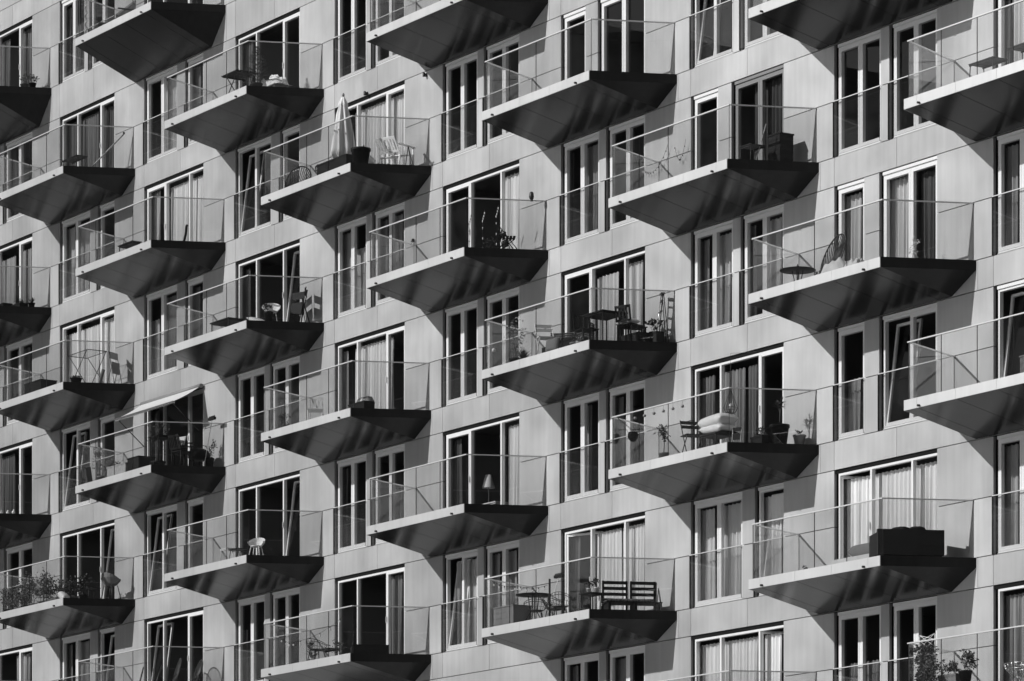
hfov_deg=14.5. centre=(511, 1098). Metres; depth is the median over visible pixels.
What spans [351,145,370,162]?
garden tub
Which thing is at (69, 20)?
curtain
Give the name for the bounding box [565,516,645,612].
window
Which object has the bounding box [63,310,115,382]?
window
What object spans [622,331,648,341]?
planter box
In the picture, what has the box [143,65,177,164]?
window
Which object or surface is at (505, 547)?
window
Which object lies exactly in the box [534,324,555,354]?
folding chair
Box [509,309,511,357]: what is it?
curtain
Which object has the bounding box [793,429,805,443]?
potted plant
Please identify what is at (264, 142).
window
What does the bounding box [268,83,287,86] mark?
bench
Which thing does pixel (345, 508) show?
curtain
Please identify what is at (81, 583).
potted plant
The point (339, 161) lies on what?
planter box
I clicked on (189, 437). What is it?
window
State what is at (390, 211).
window
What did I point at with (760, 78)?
window
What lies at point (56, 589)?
potted plant
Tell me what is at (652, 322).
potted plant
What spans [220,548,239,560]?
stool
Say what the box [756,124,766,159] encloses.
stick
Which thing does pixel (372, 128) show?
curtain
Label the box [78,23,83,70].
curtain
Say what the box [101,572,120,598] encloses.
bucket chair
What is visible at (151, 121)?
curtain
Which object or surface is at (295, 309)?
folding chair
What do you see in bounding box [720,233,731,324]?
curtain
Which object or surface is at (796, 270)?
round table
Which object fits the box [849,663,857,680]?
curtain
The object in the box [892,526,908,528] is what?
cushion
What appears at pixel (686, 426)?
folding chair
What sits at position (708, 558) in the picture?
curtain
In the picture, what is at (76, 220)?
window
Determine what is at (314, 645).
bucket chair
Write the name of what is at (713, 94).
window
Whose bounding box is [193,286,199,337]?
curtain
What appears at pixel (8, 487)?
curtain
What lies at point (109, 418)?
window
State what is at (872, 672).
curtain
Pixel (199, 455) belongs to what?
covered barbecue
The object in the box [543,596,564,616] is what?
bucket chair
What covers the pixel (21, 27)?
window
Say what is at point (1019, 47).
stool
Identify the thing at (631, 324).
dining chair
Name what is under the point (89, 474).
chalk board
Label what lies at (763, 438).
planter box
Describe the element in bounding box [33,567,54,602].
potted plant
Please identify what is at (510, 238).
folding chair
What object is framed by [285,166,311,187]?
string chair
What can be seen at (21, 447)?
window
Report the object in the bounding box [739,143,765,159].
table
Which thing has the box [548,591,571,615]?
bucket chair
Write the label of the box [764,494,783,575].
curtain
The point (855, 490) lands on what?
curtain
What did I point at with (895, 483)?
curtain
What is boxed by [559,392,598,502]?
window
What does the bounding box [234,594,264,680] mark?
window
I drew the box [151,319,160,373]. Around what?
curtain
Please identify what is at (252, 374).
window
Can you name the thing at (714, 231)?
window
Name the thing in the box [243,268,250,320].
curtain
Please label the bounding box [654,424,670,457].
potted plant
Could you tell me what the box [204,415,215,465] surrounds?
broom
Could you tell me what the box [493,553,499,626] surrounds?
curtain
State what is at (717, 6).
window
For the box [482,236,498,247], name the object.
potted plant
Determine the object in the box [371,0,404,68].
window
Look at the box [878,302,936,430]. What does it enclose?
window
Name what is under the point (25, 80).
potted plant
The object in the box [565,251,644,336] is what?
window
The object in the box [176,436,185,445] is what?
folded towel
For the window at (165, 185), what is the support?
in the apartment building
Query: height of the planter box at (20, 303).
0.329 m
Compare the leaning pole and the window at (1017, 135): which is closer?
the window at (1017, 135)
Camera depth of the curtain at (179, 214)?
110.29 m
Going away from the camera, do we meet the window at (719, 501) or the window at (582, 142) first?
the window at (719, 501)
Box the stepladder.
[656,292,668,341]
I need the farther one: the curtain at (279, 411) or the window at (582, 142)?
the curtain at (279, 411)
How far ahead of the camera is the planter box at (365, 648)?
98.80 m
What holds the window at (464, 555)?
in the apartment building
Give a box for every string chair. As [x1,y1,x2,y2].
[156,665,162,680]
[172,658,181,680]
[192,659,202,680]
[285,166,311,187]
[815,233,845,274]
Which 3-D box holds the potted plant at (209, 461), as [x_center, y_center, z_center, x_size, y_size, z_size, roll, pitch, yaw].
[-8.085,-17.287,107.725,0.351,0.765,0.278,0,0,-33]
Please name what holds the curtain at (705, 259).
hanging from the apartment building
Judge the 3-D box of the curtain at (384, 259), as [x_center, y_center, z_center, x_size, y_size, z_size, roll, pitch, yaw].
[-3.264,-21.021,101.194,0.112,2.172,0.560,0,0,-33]
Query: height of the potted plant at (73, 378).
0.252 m
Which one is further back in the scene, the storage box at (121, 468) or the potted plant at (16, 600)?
the potted plant at (16, 600)
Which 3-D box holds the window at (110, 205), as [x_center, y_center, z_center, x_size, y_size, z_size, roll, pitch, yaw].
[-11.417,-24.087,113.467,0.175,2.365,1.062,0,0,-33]
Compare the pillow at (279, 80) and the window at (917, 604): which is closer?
the window at (917, 604)
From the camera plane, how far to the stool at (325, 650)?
100.48 m
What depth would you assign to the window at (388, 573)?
101.28 m
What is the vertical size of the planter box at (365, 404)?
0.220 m
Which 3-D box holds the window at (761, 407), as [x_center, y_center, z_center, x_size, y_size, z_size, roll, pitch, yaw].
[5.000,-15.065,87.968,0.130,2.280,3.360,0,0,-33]
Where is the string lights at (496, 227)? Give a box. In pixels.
[496,206,498,247]
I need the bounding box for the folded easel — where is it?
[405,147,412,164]
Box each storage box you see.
[24,379,56,394]
[106,462,127,476]
[127,455,155,470]
[493,604,531,625]
[767,132,793,160]
[1019,355,1023,372]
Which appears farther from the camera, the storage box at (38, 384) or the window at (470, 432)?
the storage box at (38, 384)
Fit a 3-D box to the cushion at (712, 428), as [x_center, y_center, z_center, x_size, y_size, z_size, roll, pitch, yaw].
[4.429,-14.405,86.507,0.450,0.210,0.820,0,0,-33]
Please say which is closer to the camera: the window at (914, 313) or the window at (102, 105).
the window at (914, 313)
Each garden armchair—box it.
[374,136,415,164]
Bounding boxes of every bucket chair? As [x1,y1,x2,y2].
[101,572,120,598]
[247,538,264,554]
[262,303,280,320]
[307,638,327,660]
[523,599,547,618]
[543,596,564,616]
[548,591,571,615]
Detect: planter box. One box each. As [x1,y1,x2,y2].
[0,303,12,305]
[11,298,27,306]
[44,595,59,601]
[316,154,351,174]
[348,400,373,407]
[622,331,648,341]
[649,331,663,341]
[750,431,769,442]
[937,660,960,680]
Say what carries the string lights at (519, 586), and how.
hanging from the apartment building
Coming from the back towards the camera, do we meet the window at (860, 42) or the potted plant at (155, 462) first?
the potted plant at (155, 462)
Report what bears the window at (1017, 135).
in the apartment building
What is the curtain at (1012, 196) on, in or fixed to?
hanging from the apartment building
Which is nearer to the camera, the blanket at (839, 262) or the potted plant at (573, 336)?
the blanket at (839, 262)
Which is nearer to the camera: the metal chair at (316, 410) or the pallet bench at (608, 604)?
the pallet bench at (608, 604)
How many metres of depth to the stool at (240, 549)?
103.84 m
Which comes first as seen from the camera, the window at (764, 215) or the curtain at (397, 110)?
the window at (764, 215)
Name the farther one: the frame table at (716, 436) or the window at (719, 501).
the window at (719, 501)
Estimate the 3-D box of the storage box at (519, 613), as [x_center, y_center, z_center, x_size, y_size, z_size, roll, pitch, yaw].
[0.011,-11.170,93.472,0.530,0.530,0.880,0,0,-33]
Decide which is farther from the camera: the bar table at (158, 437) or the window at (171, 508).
the window at (171, 508)
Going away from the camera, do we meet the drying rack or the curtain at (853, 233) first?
the curtain at (853, 233)
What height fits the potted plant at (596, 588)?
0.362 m
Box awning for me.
[114,383,202,446]
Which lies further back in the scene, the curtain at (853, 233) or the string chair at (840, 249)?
the curtain at (853, 233)
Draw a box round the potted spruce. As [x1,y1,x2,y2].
[239,46,274,85]
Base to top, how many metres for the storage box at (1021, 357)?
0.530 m
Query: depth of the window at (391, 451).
100.47 m
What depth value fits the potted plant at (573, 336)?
90.59 m
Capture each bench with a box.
[98,0,135,23]
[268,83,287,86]
[601,581,662,609]
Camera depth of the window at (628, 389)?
91.63 m
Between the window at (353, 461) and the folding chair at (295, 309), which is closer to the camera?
the window at (353, 461)
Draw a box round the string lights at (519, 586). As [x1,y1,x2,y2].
[492,581,546,591]
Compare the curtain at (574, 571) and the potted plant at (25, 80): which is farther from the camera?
the potted plant at (25, 80)
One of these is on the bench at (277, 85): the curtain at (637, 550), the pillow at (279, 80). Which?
the pillow at (279, 80)
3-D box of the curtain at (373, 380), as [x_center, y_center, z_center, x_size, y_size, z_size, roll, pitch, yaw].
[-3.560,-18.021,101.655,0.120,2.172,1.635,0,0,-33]
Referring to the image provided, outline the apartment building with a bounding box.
[0,0,1023,680]
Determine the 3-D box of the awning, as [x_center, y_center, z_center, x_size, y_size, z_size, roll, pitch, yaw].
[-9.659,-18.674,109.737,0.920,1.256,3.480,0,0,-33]
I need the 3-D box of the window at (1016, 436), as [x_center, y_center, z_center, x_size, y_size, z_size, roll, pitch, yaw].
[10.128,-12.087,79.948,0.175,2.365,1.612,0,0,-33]
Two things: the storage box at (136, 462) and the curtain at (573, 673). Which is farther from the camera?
the storage box at (136, 462)
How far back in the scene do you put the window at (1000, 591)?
80.51 m
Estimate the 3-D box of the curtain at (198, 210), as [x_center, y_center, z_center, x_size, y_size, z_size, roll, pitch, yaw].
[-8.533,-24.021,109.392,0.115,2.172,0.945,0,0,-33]
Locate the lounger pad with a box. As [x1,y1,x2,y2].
[247,317,264,320]
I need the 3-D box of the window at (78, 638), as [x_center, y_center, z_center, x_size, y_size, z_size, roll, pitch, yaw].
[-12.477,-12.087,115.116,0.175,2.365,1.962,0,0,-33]
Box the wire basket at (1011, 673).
[1003,661,1023,680]
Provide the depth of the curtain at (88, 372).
114.80 m
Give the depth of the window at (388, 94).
100.54 m
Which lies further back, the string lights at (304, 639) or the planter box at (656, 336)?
the string lights at (304, 639)
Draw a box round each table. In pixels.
[118,240,141,251]
[148,434,172,464]
[210,317,244,331]
[221,69,257,92]
[516,592,551,620]
[579,592,601,609]
[581,309,627,340]
[699,432,731,447]
[779,266,815,280]
[968,56,1007,76]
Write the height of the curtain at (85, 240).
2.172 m
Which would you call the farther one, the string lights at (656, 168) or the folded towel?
the folded towel
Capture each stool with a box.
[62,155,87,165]
[82,587,100,598]
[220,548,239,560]
[229,548,249,558]
[315,648,339,658]
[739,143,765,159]
[1007,42,1023,63]
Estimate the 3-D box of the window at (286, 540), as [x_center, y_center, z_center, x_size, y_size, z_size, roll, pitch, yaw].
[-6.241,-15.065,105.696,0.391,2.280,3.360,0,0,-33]
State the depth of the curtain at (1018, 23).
80.40 m
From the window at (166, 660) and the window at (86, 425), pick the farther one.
the window at (86, 425)
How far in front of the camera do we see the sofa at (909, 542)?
80.97 m
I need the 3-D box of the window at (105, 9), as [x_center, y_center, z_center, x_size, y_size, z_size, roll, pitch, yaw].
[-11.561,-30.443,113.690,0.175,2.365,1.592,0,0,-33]
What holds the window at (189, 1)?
in the apartment building
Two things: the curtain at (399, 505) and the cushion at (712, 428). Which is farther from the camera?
the curtain at (399, 505)
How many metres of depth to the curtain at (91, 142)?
114.78 m
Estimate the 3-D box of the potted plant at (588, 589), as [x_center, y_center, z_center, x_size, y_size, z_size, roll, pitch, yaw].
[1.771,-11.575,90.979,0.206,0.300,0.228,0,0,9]
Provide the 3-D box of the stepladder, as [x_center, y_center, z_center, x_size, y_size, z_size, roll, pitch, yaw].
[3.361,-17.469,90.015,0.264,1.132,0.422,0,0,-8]
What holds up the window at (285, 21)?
in the apartment building
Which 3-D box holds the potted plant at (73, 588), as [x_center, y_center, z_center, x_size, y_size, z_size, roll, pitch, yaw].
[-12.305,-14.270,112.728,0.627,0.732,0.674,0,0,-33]
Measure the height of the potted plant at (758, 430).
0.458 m
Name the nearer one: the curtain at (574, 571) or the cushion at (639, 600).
the cushion at (639, 600)
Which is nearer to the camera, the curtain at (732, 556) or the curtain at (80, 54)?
the curtain at (732, 556)
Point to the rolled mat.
(185, 234)
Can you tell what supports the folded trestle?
on the apartment building
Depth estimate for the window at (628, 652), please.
91.61 m
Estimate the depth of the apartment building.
95.38 m
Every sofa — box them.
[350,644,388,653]
[542,322,594,352]
[869,529,943,556]
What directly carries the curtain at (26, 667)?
hanging from the apartment building
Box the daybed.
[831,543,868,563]
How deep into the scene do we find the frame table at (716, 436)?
86.51 m
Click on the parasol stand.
(549, 597)
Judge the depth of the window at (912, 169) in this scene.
82.90 m
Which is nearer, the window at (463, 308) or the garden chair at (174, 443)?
the window at (463, 308)
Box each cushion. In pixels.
[545,337,559,351]
[603,599,652,601]
[619,318,639,323]
[696,413,738,427]
[699,423,734,433]
[702,430,736,434]
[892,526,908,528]
[909,526,925,529]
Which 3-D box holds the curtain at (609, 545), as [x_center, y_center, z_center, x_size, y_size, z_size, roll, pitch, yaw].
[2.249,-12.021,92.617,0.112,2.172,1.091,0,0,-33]
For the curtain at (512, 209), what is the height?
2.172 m
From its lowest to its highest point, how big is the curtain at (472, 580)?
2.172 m
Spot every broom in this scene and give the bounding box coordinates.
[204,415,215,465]
[547,573,563,616]
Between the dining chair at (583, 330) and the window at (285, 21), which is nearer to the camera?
the dining chair at (583, 330)
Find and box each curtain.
[2,39,9,85]
[2,256,15,304]
[2,454,14,513]
[11,150,16,216]
[17,653,30,680]
[18,347,29,396]
[23,28,31,86]
[23,248,31,306]
[66,332,76,381]
[67,8,71,75]
[67,227,74,296]
[67,644,72,680]
[69,122,76,165]
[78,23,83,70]
[81,221,89,291]
[81,323,99,382]
[81,641,88,680]
[83,112,98,166]
[105,105,113,167]
[105,317,113,382]
[151,87,152,157]
[151,190,160,239]
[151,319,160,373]
[151,409,159,459]
[167,76,176,150]
[167,295,175,368]
[171,181,188,240]
[193,65,200,108]
[193,175,202,241]
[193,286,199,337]
[243,42,252,86]
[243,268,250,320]
[243,629,247,680]
[278,402,280,447]
[342,351,348,409]
[343,232,350,311]
[343,468,347,546]
[355,100,385,163]
[355,339,385,408]
[357,247,365,306]
[381,220,387,298]
[391,94,403,164]
[391,337,393,408]
[391,574,402,653]
[395,214,402,269]
[395,486,402,519]
[451,439,461,506]
[457,561,461,643]
[467,558,476,642]
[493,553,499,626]
[505,172,519,248]
[508,424,518,504]
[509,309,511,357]
[509,550,516,604]
[570,152,574,237]
[570,537,580,611]
[570,665,577,680]
[587,144,597,231]
[587,404,591,491]
[597,271,618,340]
[597,528,622,609]
[615,397,623,484]
[615,658,625,680]
[623,523,644,609]
[629,260,642,332]
[700,375,714,447]
[700,643,719,680]
[701,239,709,329]
[701,508,714,600]
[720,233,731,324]
[724,502,740,596]
[725,367,744,441]
[725,636,758,680]
[748,364,757,442]
[751,225,756,315]
[755,76,781,159]
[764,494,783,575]
[765,633,781,680]
[770,217,781,287]
[844,476,867,557]
[845,192,861,260]
[848,377,860,431]
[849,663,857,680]
[867,660,878,680]
[868,467,909,535]
[890,175,908,257]
[910,461,936,529]
[921,169,935,258]
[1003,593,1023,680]
[1005,0,1010,64]
[1005,444,1017,545]
[1006,144,1017,245]
[1012,0,1023,61]
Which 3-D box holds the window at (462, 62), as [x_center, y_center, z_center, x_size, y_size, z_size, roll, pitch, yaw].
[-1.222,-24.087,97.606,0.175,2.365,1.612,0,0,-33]
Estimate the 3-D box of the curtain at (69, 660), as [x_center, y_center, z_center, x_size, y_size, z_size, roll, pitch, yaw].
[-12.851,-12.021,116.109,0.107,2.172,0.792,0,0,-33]
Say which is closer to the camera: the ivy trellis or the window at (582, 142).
the ivy trellis
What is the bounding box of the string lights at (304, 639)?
[277,618,340,645]
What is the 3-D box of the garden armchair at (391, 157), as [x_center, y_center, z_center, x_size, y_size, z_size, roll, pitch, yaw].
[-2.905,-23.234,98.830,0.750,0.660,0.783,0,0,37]
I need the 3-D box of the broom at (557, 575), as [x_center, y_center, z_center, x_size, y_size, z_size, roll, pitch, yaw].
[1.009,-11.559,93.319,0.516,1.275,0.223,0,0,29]
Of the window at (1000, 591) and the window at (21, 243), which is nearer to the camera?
the window at (1000, 591)
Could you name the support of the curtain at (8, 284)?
hanging from the apartment building
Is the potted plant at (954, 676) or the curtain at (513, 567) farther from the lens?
the curtain at (513, 567)
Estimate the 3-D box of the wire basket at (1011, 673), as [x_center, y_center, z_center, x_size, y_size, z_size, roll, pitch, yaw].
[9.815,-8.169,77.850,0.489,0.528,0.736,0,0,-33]
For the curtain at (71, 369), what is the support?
hanging from the apartment building
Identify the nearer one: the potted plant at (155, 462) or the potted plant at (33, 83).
the potted plant at (155, 462)
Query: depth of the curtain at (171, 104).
110.67 m
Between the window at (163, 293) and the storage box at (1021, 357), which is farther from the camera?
the window at (163, 293)
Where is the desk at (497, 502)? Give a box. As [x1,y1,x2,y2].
[484,501,507,504]
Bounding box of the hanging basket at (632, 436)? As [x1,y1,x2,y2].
[617,417,637,441]
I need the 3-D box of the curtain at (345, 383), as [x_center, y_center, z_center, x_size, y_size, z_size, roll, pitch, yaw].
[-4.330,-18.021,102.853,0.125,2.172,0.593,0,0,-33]
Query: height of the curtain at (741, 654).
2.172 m
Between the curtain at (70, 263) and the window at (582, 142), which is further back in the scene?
the curtain at (70, 263)
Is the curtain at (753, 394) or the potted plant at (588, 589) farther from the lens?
the potted plant at (588, 589)
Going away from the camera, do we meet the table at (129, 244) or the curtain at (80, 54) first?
the table at (129, 244)
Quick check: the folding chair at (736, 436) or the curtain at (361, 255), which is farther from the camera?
the curtain at (361, 255)
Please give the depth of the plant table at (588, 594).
90.79 m
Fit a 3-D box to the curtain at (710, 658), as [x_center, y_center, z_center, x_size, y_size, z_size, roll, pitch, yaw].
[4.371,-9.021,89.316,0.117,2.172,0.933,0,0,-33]
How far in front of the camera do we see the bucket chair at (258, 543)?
103.81 m
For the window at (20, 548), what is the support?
in the apartment building
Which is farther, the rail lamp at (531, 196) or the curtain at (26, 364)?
the curtain at (26, 364)
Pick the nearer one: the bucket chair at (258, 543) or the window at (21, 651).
the bucket chair at (258, 543)
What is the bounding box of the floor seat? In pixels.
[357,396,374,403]
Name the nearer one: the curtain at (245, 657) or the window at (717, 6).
the window at (717, 6)
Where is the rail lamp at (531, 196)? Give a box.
[529,192,533,200]
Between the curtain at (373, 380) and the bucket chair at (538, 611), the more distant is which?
the curtain at (373, 380)
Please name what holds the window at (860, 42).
in the apartment building
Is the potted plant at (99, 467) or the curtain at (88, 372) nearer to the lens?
the potted plant at (99, 467)
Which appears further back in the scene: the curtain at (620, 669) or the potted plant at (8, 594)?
the potted plant at (8, 594)
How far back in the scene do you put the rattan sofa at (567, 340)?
91.62 m
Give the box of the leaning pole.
[91,132,124,166]
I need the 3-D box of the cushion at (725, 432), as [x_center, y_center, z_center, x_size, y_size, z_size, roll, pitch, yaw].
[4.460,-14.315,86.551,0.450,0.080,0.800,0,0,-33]
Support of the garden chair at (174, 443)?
on the apartment building
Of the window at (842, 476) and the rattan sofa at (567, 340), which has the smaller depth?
the window at (842, 476)
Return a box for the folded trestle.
[656,588,662,610]
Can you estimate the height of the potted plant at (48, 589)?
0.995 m
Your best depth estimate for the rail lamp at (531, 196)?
94.26 m
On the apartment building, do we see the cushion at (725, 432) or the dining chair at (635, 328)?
the dining chair at (635, 328)
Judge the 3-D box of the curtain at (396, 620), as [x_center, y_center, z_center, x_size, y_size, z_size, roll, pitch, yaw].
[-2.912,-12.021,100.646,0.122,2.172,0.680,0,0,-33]
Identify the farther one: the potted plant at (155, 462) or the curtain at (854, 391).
the potted plant at (155, 462)
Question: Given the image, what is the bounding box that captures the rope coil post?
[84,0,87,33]
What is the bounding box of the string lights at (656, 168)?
[643,145,667,176]
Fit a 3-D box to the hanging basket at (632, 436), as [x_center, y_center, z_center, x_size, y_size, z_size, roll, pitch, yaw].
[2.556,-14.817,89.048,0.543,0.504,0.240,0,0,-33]
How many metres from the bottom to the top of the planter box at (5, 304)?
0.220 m
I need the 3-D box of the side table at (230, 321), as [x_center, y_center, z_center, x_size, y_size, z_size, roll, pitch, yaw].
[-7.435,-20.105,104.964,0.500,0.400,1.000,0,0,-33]
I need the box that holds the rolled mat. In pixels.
[183,224,187,240]
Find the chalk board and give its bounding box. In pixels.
[86,467,92,481]
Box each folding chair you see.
[107,352,121,382]
[289,291,305,321]
[299,287,309,321]
[498,225,516,248]
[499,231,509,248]
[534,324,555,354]
[680,421,702,451]
[732,427,741,441]
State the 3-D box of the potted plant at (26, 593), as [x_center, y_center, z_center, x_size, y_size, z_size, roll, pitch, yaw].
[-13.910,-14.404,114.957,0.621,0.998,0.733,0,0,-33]
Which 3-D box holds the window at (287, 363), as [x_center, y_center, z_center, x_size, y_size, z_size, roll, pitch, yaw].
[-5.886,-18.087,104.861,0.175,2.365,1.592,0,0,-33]
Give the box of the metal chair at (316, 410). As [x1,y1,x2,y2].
[307,397,322,419]
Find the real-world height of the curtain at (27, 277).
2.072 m
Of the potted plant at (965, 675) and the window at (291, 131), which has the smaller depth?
the potted plant at (965, 675)
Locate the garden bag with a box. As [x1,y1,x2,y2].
[57,589,69,597]
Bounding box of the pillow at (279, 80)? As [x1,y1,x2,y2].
[261,74,291,85]
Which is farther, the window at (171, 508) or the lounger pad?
the window at (171, 508)
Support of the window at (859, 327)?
in the apartment building
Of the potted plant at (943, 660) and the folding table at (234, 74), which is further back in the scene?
the folding table at (234, 74)
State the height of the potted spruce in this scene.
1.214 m
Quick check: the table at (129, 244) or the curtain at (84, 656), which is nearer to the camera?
the table at (129, 244)
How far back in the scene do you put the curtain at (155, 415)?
111.52 m
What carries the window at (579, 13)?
in the apartment building
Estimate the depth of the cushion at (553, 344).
91.14 m
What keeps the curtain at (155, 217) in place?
hanging from the apartment building
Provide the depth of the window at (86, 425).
115.38 m
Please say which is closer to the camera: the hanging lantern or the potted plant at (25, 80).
the hanging lantern
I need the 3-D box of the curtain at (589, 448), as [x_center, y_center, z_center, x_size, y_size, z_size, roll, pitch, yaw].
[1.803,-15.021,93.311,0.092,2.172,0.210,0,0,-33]
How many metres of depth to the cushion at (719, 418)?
86.23 m
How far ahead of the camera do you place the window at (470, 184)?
97.26 m
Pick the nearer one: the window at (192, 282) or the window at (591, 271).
the window at (591, 271)
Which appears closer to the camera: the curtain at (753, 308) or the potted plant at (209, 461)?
the curtain at (753, 308)
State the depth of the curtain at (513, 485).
96.09 m
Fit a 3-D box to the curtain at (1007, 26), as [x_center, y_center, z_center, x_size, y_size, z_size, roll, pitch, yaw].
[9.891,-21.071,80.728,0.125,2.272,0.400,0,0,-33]
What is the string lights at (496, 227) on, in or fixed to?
hanging from the apartment building
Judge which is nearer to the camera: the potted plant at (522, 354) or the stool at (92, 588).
the potted plant at (522, 354)
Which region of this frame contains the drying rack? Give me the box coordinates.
[66,341,106,382]
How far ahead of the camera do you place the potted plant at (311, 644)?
100.74 m
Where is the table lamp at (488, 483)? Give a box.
[482,474,494,501]
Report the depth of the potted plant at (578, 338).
90.23 m
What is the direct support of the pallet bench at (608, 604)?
on the apartment building
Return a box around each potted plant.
[0,585,18,610]
[9,590,30,608]
[15,578,33,606]
[19,72,30,86]
[22,571,41,604]
[27,73,39,86]
[28,297,34,306]
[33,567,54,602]
[36,571,55,599]
[52,577,72,594]
[63,577,83,597]
[70,374,82,381]
[74,573,94,597]
[89,442,111,479]
[144,419,169,464]
[203,439,217,465]
[262,303,272,320]
[278,412,290,426]
[304,642,317,660]
[329,639,348,654]
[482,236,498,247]
[506,317,525,361]
[516,349,531,359]
[565,332,579,344]
[575,335,583,342]
[586,581,593,591]
[590,577,599,591]
[643,318,663,332]
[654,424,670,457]
[754,426,764,435]
[769,396,789,443]
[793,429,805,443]
[909,239,919,257]
[923,659,950,680]
[958,649,978,680]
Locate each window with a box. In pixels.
[0,20,32,86]
[0,237,31,303]
[0,442,32,513]
[0,647,31,680]
[3,132,32,223]
[3,337,31,425]
[3,542,31,628]
[58,0,84,83]
[58,210,90,303]
[58,421,90,511]
[58,632,91,680]
[63,96,114,167]
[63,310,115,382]
[63,523,114,598]
[88,0,113,69]
[96,200,114,289]
[96,413,114,501]
[96,627,116,680]
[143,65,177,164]
[143,284,176,380]
[143,504,178,596]
[147,0,191,2]
[147,167,202,240]
[147,389,202,465]
[147,610,203,680]
[184,53,202,146]
[184,275,202,367]
[184,497,203,568]
[234,136,271,238]
[234,366,264,463]
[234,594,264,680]
[239,11,300,87]
[239,243,299,320]
[239,474,300,555]
[269,355,299,454]
[269,587,299,680]
[278,124,299,221]
[333,0,366,84]
[333,216,366,318]
[333,454,366,553]
[338,326,404,410]
[338,567,406,654]
[348,84,404,164]
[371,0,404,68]
[371,202,404,306]
[371,443,405,545]
[441,51,478,161]
[441,300,478,406]
[441,548,477,651]
[446,164,518,252]
[446,416,520,507]
[482,34,519,145]
[482,287,519,395]
[482,539,518,644]
[559,131,599,245]
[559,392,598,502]
[564,6,585,78]
[564,652,598,680]
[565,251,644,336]
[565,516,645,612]
[601,0,644,72]
[604,115,646,230]
[604,380,645,492]
[609,645,644,680]
[689,0,732,68]
[689,220,733,338]
[689,491,742,607]
[694,88,718,168]
[695,346,784,448]
[695,625,785,680]
[735,64,783,159]
[739,0,782,50]
[739,204,784,324]
[753,482,783,596]
[833,29,881,156]
[833,322,863,440]
[833,605,880,680]
[838,179,865,260]
[839,453,941,558]
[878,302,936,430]
[883,156,937,258]
[888,9,937,139]
[888,596,940,680]
[992,128,1023,255]
[992,430,1023,554]
[997,279,1023,377]
[998,0,1004,66]
[998,585,1023,680]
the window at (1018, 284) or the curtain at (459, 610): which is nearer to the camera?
the window at (1018, 284)
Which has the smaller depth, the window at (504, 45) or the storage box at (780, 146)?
the storage box at (780, 146)
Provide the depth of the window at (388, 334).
101.16 m
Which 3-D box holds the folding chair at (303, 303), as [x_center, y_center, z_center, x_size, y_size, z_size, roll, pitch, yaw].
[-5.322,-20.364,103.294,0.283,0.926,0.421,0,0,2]
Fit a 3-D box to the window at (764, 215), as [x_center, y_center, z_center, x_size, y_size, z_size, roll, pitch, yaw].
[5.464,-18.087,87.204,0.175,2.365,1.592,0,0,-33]
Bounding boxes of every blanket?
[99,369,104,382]
[820,257,849,273]
[844,258,866,266]
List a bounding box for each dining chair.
[573,314,598,341]
[614,304,643,340]
[619,308,647,340]
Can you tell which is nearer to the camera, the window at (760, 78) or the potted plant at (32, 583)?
the window at (760, 78)
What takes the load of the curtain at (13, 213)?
hanging from the apartment building
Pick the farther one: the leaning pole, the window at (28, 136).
the window at (28, 136)
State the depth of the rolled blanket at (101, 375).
112.28 m
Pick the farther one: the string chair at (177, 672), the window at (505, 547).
the string chair at (177, 672)
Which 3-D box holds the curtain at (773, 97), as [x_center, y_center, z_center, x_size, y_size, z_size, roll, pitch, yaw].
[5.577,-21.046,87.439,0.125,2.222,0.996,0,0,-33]
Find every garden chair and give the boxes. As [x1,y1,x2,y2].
[168,434,193,465]
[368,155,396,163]
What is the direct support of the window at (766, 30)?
in the apartment building
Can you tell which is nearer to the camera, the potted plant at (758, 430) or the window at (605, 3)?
the potted plant at (758, 430)
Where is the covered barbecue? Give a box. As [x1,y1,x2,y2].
[188,448,209,465]
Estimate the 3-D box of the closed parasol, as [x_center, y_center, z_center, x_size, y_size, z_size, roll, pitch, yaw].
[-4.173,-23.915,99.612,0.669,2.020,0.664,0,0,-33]
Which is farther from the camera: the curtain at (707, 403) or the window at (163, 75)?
the window at (163, 75)
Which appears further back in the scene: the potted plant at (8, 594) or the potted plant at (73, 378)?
the potted plant at (8, 594)
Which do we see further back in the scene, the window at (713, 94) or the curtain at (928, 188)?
the window at (713, 94)
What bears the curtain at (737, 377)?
hanging from the apartment building
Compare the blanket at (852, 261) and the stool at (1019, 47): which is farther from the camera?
the blanket at (852, 261)
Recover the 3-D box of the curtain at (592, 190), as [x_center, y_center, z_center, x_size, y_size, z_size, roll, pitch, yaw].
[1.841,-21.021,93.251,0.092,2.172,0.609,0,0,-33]
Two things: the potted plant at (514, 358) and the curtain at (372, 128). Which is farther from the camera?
the curtain at (372, 128)
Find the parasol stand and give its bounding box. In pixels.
[549,579,550,615]
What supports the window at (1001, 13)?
in the apartment building
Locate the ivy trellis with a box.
[910,633,938,680]
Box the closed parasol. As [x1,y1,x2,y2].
[330,93,354,158]

